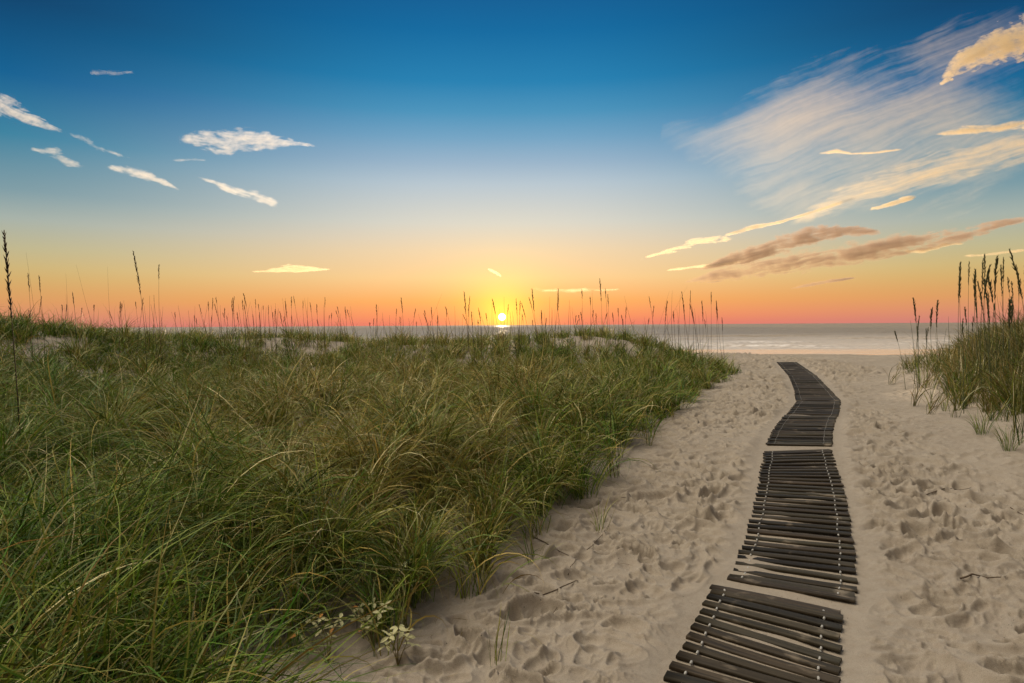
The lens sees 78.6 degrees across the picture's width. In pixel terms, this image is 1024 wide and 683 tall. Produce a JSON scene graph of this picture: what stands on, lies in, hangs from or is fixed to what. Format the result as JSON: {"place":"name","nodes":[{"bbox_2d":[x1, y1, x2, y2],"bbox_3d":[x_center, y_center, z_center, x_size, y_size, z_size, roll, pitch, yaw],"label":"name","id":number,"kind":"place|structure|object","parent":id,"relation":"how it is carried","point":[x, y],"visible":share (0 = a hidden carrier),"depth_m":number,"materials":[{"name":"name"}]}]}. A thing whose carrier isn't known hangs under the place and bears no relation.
{"place":"outdoors","nodes":[
{"label":"outdoors","id":0,"kind":"place"},
{"bbox_2d":[0,331,1023,682],"bbox_3d":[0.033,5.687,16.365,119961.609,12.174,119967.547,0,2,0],"label":"ground","id":1,"kind":"structure","parent":0,"point":[672,537],"depth_m":4.13,"materials":[{"name":"beige sand"}]},
{"bbox_2d":[1,230,20,435],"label":"sea oat","id":2,"kind":"object","parent":1,"relation":"on","point":[7,268],"visible":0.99,"depth_m":5.16,"materials":[{"name":"brown plant"}]},
{"bbox_2d":[27,275,38,355],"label":"sea oat","id":3,"kind":"object","parent":1,"relation":"on","point":[30,310],"visible":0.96,"depth_m":11.50,"materials":[{"name":"brown plant"}]},
{"bbox_2d":[36,277,44,350],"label":"sea oat","id":4,"kind":"object","parent":1,"relation":"on","point":[42,314],"visible":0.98,"depth_m":11.92,"materials":[{"name":"brown plant"}]},
{"bbox_2d":[131,300,143,356],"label":"sea oat","id":5,"kind":"object","parent":1,"relation":"on","point":[139,328],"visible":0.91,"depth_m":13.03,"materials":[{"name":"brown plant"}]},
{"bbox_2d":[132,250,146,370],"bbox_3d":[-5.620,-0.222,9.479,0.541,2.305,0.149,0,2,-2],"label":"sea oat","id":6,"kind":"object","parent":1,"relation":"on","point":[136,267],"visible":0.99,"depth_m":9.42,"materials":[{"name":"brown plant"}]},
{"bbox_2d":[144,324,149,359],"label":"sea oat","id":7,"kind":"object","parent":1,"relation":"on","point":[149,338],"visible":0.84,"depth_m":12.93,"materials":[{"name":"brown plant"}]},
{"bbox_2d":[158,264,169,371],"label":"sea oat","id":8,"kind":"object","parent":1,"relation":"on","point":[159,321],"visible":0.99,"depth_m":10.99,"materials":[{"name":"brown plant"}]},
{"bbox_2d":[172,308,182,355],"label":"sea oat","id":9,"kind":"object","parent":1,"relation":"on","point":[181,338],"visible":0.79,"depth_m":13.38,"materials":[{"name":"brown plant"}]},
{"bbox_2d":[243,293,250,344],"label":"sea oat","id":10,"kind":"object","parent":1,"relation":"on","point":[247,313],"visible":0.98,"depth_m":16.98,"materials":[{"name":"brown plant"}]},
{"bbox_2d":[292,613,343,662],"bbox_3d":[-0.923,1.419,3.008,0.275,0.261,0.208,0,2,0],"label":"leafy plant","id":11,"kind":"object","parent":1,"relation":"on","point":[331,626],"visible":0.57,"depth_m":2.98,"materials":[{"name":"green plant"}]},
{"bbox_2d":[349,597,393,648],"bbox_3d":[-0.723,1.435,3.151,0.244,0.216,0.211,0,2,0],"label":"leafy plant","id":12,"kind":"object","parent":1,"relation":"on","point":[379,615],"visible":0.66,"depth_m":3.16,"materials":[{"name":"green plant"}]},
{"bbox_2d":[0,301,744,682],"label":"dune grass","id":13,"kind":"structure","parent":1,"relation":"on","point":[106,565],"depth_m":4.53,"materials":[{"name":"green plant"}]},
{"bbox_2d":[377,624,421,664],"bbox_3d":[-0.546,1.451,3.020,0.208,0.191,0.168,0,2,0],"label":"leafy plant","id":14,"kind":"object","parent":1,"relation":"on","point":[401,634],"visible":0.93,"depth_m":2.99,"materials":[{"name":"green plant"}]},
{"bbox_2d":[389,562,422,601],"bbox_3d":[-0.577,1.374,3.529,0.132,0.273,0.238,1,2,44],"label":"leafy plant","id":15,"kind":"object","parent":1,"relation":"on","point":[405,584],"visible":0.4,"depth_m":3.52,"materials":[{"name":"green plant"}]},
{"bbox_2d":[492,299,499,356],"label":"sea oat","id":16,"kind":"object","parent":1,"relation":"on","point":[497,328],"visible":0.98,"depth_m":14.94,"materials":[{"name":"brown plant"}]},
{"bbox_2d":[478,608,518,665],"bbox_3d":[-0.051,1.411,3.031,0.309,0.261,0.291,-1,2,-36],"label":"grass tuft","id":17,"kind":"object","parent":1,"relation":"on","point":[496,654],"visible":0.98,"depth_m":3.02,"materials":[{"name":"green plant"}]},
{"bbox_2d":[505,512,556,564],"bbox_3d":[0.127,1.294,4.098,0.429,0.357,0.463,0,2,19],"label":"grass tuft","id":18,"kind":"object","parent":1,"relation":"on","point":[532,550],"visible":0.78,"depth_m":4.09,"materials":[{"name":"green plant"}]},
{"bbox_2d":[532,290,547,354],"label":"sea oat","id":19,"kind":"object","parent":1,"relation":"on","point":[534,314],"visible":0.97,"depth_m":14.49,"materials":[{"name":"brown plant"}]},
{"bbox_2d":[534,580,577,594],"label":"twig","id":20,"kind":"object","parent":1,"relation":"on","point":[556,589],"visible":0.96,"depth_m":3.67,"materials":[{"name":"brown wood"}]},
{"bbox_2d":[577,496,617,532],"bbox_3d":[0.669,1.255,4.612,0.402,0.319,0.284,-1,2,-30],"label":"grass tuft","id":21,"kind":"object","parent":1,"relation":"on","point":[597,526],"visible":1,"depth_m":4.65,"materials":[{"name":"green plant"}]},
{"bbox_2d":[257,372,1018,675],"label":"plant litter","id":22,"kind":"object","parent":1,"relation":"on","point":[621,497],"visible":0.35,"depth_m":5.40,"materials":[{"name":"brown plant"}]},
{"bbox_2d":[638,418,663,445],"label":"grass tuft","id":23,"kind":"object","parent":1,"relation":"on","point":[648,436],"visible":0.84,"depth_m":6.91,"materials":[{"name":"green plant"}]},
{"bbox_2d":[681,291,691,363],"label":"sea oat","id":24,"kind":"object","parent":1,"relation":"on","point":[685,322],"visible":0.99,"depth_m":15.74,"materials":[{"name":"brown plant"}]},
{"bbox_2d":[708,358,733,374],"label":"grass tuft","id":25,"kind":"object","parent":1,"relation":"on","point":[721,365],"visible":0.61,"depth_m":15.13,"materials":[{"name":"green plant"}]},
{"bbox_2d":[663,584,842,682],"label":"wooden mat","id":26,"kind":"object","parent":1,"relation":"on","point":[747,669],"visible":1,"depth_m":3.10,"materials":[{"name":"brown wood"}]},
{"bbox_2d":[727,449,857,602],"bbox_3d":[2.390,1.306,5.208,0.736,0.254,3.436,0,2,26],"label":"wooden mat","id":27,"kind":"object","parent":1,"relation":"on","point":[774,470],"visible":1,"depth_m":4.60,"materials":[{"name":"brown wood"}]},
{"bbox_2d":[777,362,814,374],"bbox_3d":[8.341,0.775,18.569,0.666,0.032,5.778,0,2,20],"label":"wooden mat","id":28,"kind":"object","parent":1,"relation":"on","point":[795,368],"visible":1,"depth_m":18.05,"materials":[{"name":"brown wood"}]},
{"bbox_2d":[766,401,840,445],"bbox_3d":[4.132,1.064,8.672,0.693,0.044,4.484,1,2,29],"label":"wooden mat","id":29,"kind":"object","parent":1,"relation":"on","point":[815,427],"visible":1,"depth_m":7.96,"materials":[{"name":"brown wood"}]},
{"bbox_2d":[788,375,840,400],"bbox_3d":[6.260,0.929,13.173,0.708,0.030,5.760,0,2,23],"label":"wooden mat","id":30,"kind":"object","parent":1,"relation":"on","point":[810,387],"visible":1,"depth_m":12.35,"materials":[{"name":"brown wood"}]},
{"bbox_2d":[894,330,905,388],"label":"sea oat","id":31,"kind":"object","parent":1,"relation":"on","point":[900,353],"visible":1,"depth_m":12.03,"materials":[{"name":"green plant"}]},
{"bbox_2d":[910,321,917,389],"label":"sea oat","id":32,"kind":"object","parent":1,"relation":"on","point":[915,362],"visible":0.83,"depth_m":10.80,"materials":[{"name":"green plant"}]},
{"bbox_2d":[912,297,918,386],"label":"sea oat","id":33,"kind":"object","parent":1,"relation":"on","point":[914,303],"visible":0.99,"depth_m":11.55,"materials":[{"name":"brown plant"}]},
{"bbox_2d":[914,316,921,383],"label":"sea oat","id":34,"kind":"object","parent":1,"relation":"on","point":[916,347],"visible":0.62,"depth_m":12.25,"materials":[{"name":"brown plant"}]},
{"bbox_2d":[916,326,919,387],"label":"sea oat","id":35,"kind":"object","parent":1,"relation":"on","point":[917,328],"visible":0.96,"depth_m":11.40,"materials":[{"name":"brown plant"}]},
{"bbox_2d":[910,352,934,382],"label":"grass tuft","id":36,"kind":"object","parent":1,"relation":"on","point":[920,370],"visible":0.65,"depth_m":12.22,"materials":[{"name":"green plant"}]},
{"bbox_2d":[929,307,938,381],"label":"sea oat","id":37,"kind":"object","parent":1,"relation":"on","point":[931,313],"visible":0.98,"depth_m":11.02,"materials":[{"name":"brown plant"}]},
{"bbox_2d":[936,299,949,382],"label":"sea oat","id":38,"kind":"object","parent":1,"relation":"on","point":[936,326],"visible":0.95,"depth_m":11.06,"materials":[{"name":"brown plant"}]},
{"bbox_2d":[929,389,958,410],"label":"grass tuft","id":39,"kind":"object","parent":1,"relation":"on","point":[944,401],"visible":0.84,"depth_m":8.72,"materials":[{"name":"green plant"}]},
{"bbox_2d":[958,273,965,401],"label":"sea oat","id":40,"kind":"object","parent":1,"relation":"on","point":[958,337],"visible":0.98,"depth_m":8.84,"materials":[{"name":"brown plant"}]},
{"bbox_2d":[958,261,969,386],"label":"sea oat","id":41,"kind":"object","parent":1,"relation":"on","point":[960,267],"visible":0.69,"depth_m":8.99,"materials":[{"name":"brown plant"}]},
{"bbox_2d":[961,318,976,413],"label":"sea oat","id":42,"kind":"object","parent":1,"relation":"on","point":[963,373],"visible":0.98,"depth_m":8.22,"materials":[{"name":"brown plant"}]},
{"bbox_2d":[967,261,971,360],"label":"sea oat","id":43,"kind":"object","parent":1,"relation":"on","point":[968,296],"visible":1,"depth_m":10.80,"materials":[{"name":"brown plant"}]},
{"bbox_2d":[964,307,974,378],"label":"sea oat","id":44,"kind":"object","parent":1,"relation":"on","point":[966,330],"visible":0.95,"depth_m":9.52,"materials":[{"name":"brown plant"}]},
{"bbox_2d":[972,316,974,365],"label":"sea oat","id":45,"kind":"object","parent":1,"relation":"on","point":[972,337],"visible":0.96,"depth_m":10.19,"materials":[{"name":"brown plant"}]},
{"bbox_2d":[966,258,983,384],"bbox_3d":[7.125,-0.228,9.479,0.459,2.074,0.216,0,2,16],"label":"sea oat","id":46,"kind":"object","parent":1,"relation":"on","point":[981,307],"visible":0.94,"depth_m":9.40,"materials":[{"name":"brown plant"}]},
{"bbox_2d":[965,255,985,378],"bbox_3d":[6.681,-0.213,9.012,0.360,2.089,0.258,0,2,0],"label":"sea oat","id":47,"kind":"object","parent":1,"relation":"on","point":[984,326],"visible":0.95,"depth_m":8.95,"materials":[{"name":"brown plant"}]},
{"bbox_2d":[974,291,976,380],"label":"sea oat","id":48,"kind":"object","parent":1,"relation":"on","point":[976,324],"visible":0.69,"depth_m":9.43,"materials":[{"name":"brown plant"}]},
{"bbox_2d":[972,268,982,387],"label":"sea oat","id":49,"kind":"object","parent":1,"relation":"on","point":[974,285],"visible":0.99,"depth_m":8.98,"materials":[{"name":"brown plant"}]},
{"bbox_2d":[975,301,981,372],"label":"sea oat","id":50,"kind":"object","parent":1,"relation":"on","point":[978,329],"visible":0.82,"depth_m":9.39,"materials":[{"name":"brown plant"}]},
{"bbox_2d":[959,402,1004,435],"bbox_3d":[5.185,0.846,6.977,0.528,0.429,0.679,0,2,29],"label":"grass tuft","id":51,"kind":"object","parent":1,"relation":"on","point":[983,428],"visible":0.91,"depth_m":6.94,"materials":[{"name":"green plant"}]},
{"bbox_2d":[960,573,1004,578],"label":"twig","id":52,"kind":"object","parent":1,"relation":"on","point":[963,577],"visible":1,"depth_m":3.77,"materials":[{"name":"brown wood"}]},
{"bbox_2d":[977,326,988,403],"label":"sea oat","id":53,"kind":"object","parent":1,"relation":"on","point":[983,366],"visible":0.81,"depth_m":8.63,"materials":[{"name":"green plant"}]},
{"bbox_2d":[977,281,990,396],"bbox_3d":[6.295,0.037,8.290,0.397,1.684,0.111,-1,2,-33],"label":"sea oat","id":54,"kind":"object","parent":1,"relation":"on","point":[980,296],"visible":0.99,"depth_m":8.22,"materials":[{"name":"brown plant"}]},
{"bbox_2d":[975,271,995,394],"bbox_3d":[6.669,-0.071,8.719,0.137,1.848,0.474,0,2,0],"label":"sea oat","id":55,"kind":"object","parent":1,"relation":"on","point":[978,336],"visible":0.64,"depth_m":8.88,"materials":[{"name":"brown plant"}]},
{"bbox_2d":[983,277,989,390],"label":"sea oat","id":56,"kind":"object","parent":1,"relation":"on","point":[986,296],"visible":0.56,"depth_m":9.39,"materials":[{"name":"brown plant"}]},
{"bbox_2d":[983,265,998,386],"bbox_3d":[6.766,-0.163,8.826,0.204,1.871,0.205,-1,2,-30],"label":"sea oat","id":57,"kind":"object","parent":1,"relation":"on","point":[986,281],"visible":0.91,"depth_m":8.87,"materials":[{"name":"brown plant"}]},
{"bbox_2d":[986,274,996,373],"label":"sea oat","id":58,"kind":"object","parent":1,"relation":"on","point":[989,284],"visible":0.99,"depth_m":8.78,"materials":[{"name":"brown plant"}]},
{"bbox_2d":[992,315,995,370],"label":"sea oat","id":59,"kind":"object","parent":1,"relation":"on","point":[992,341],"visible":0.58,"depth_m":8.96,"materials":[{"name":"brown plant"}]},
{"bbox_2d":[987,293,1005,390],"bbox_3d":[6.356,0.121,8.051,0.266,1.536,0.378,0,2,0],"label":"sea oat","id":60,"kind":"object","parent":1,"relation":"on","point":[988,306],"visible":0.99,"depth_m":8.20,"materials":[{"name":"brown plant"}]},
{"bbox_2d":[994,256,1009,395],"bbox_3d":[6.651,-0.192,8.452,0.495,1.956,0.237,0,2,0],"label":"sea oat","id":61,"kind":"object","parent":1,"relation":"on","point":[996,266],"visible":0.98,"depth_m":8.45,"materials":[{"name":"brown plant"}]},
{"bbox_2d":[999,265,1004,369],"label":"sea oat","id":62,"kind":"object","parent":1,"relation":"on","point":[1001,271],"visible":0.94,"depth_m":8.57,"materials":[{"name":"brown plant"}]},
{"bbox_2d":[981,419,1023,451],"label":"grass tuft","id":63,"kind":"object","parent":1,"relation":"on","point":[1007,438],"visible":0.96,"depth_m":6.29,"materials":[{"name":"green plant"}]},
{"bbox_2d":[994,301,1012,374],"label":"sea oat","id":64,"kind":"object","parent":1,"relation":"on","point":[1010,332],"visible":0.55,"depth_m":9.03,"materials":[{"name":"brown plant"}]},
{"bbox_2d":[1002,257,1006,342],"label":"sea oat","id":65,"kind":"object","parent":1,"relation":"on","point":[1003,271],"visible":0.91,"depth_m":9.62,"materials":[{"name":"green plant"}]},
{"bbox_2d":[1001,298,1010,376],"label":"sea oat","id":66,"kind":"object","parent":1,"relation":"on","point":[1008,334],"visible":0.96,"depth_m":8.66,"materials":[{"name":"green plant"}]},
{"bbox_2d":[990,299,1022,383],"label":"sea oat","id":67,"kind":"object","parent":1,"relation":"on","point":[1009,329],"visible":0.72,"depth_m":8.93,"materials":[{"name":"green plant"}]},
{"bbox_2d":[1004,277,1014,364],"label":"sea oat","id":68,"kind":"object","parent":1,"relation":"on","point":[1009,296],"visible":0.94,"depth_m":9.72,"materials":[{"name":"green plant"}]},
{"bbox_2d":[1006,281,1018,352],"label":"sea oat","id":69,"kind":"object","parent":1,"relation":"on","point":[1011,283],"visible":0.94,"depth_m":9.97,"materials":[{"name":"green plant"}]},
{"bbox_2d":[1009,249,1023,353],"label":"sea oat","id":70,"kind":"object","parent":1,"relation":"on","point":[1015,268],"visible":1,"depth_m":8.08,"materials":[{"name":"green plant"}]},
{"bbox_2d":[1010,296,1023,366],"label":"sea oat","id":71,"kind":"object","parent":1,"relation":"on","point":[1011,300],"visible":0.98,"depth_m":8.85,"materials":[{"name":"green plant"}]},
{"bbox_2d":[1017,275,1018,330],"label":"sea oat","id":72,"kind":"object","parent":1,"relation":"on","point":[1018,312],"visible":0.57,"depth_m":10.64,"materials":[{"name":"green plant"}]},
{"bbox_2d":[0,0,1023,327],"label":"sky","id":73,"kind":"structure","parent":0,"point":[783,161],"materials":[{"name":"blue"}]},
{"bbox_2d":[35,322,1015,349],"bbox_3d":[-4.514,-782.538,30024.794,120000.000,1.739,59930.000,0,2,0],"label":"sea","id":74,"kind":"structure","parent":0,"point":[819,336],"depth_m":268.58,"materials":[{"name":"liquid"}]},
{"bbox_2d":[684,349,950,354],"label":"wet sand","id":75,"kind":"structure","parent":0,"point":[839,351],"depth_m":77.97,"materials":[{"name":"beige sand"}]},
{"bbox_2d":[880,303,1023,444],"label":"dune grass","id":76,"kind":"structure","parent":0,"point":[1000,394],"depth_m":9.48,"materials":[{"name":"green plant"}]}
]}

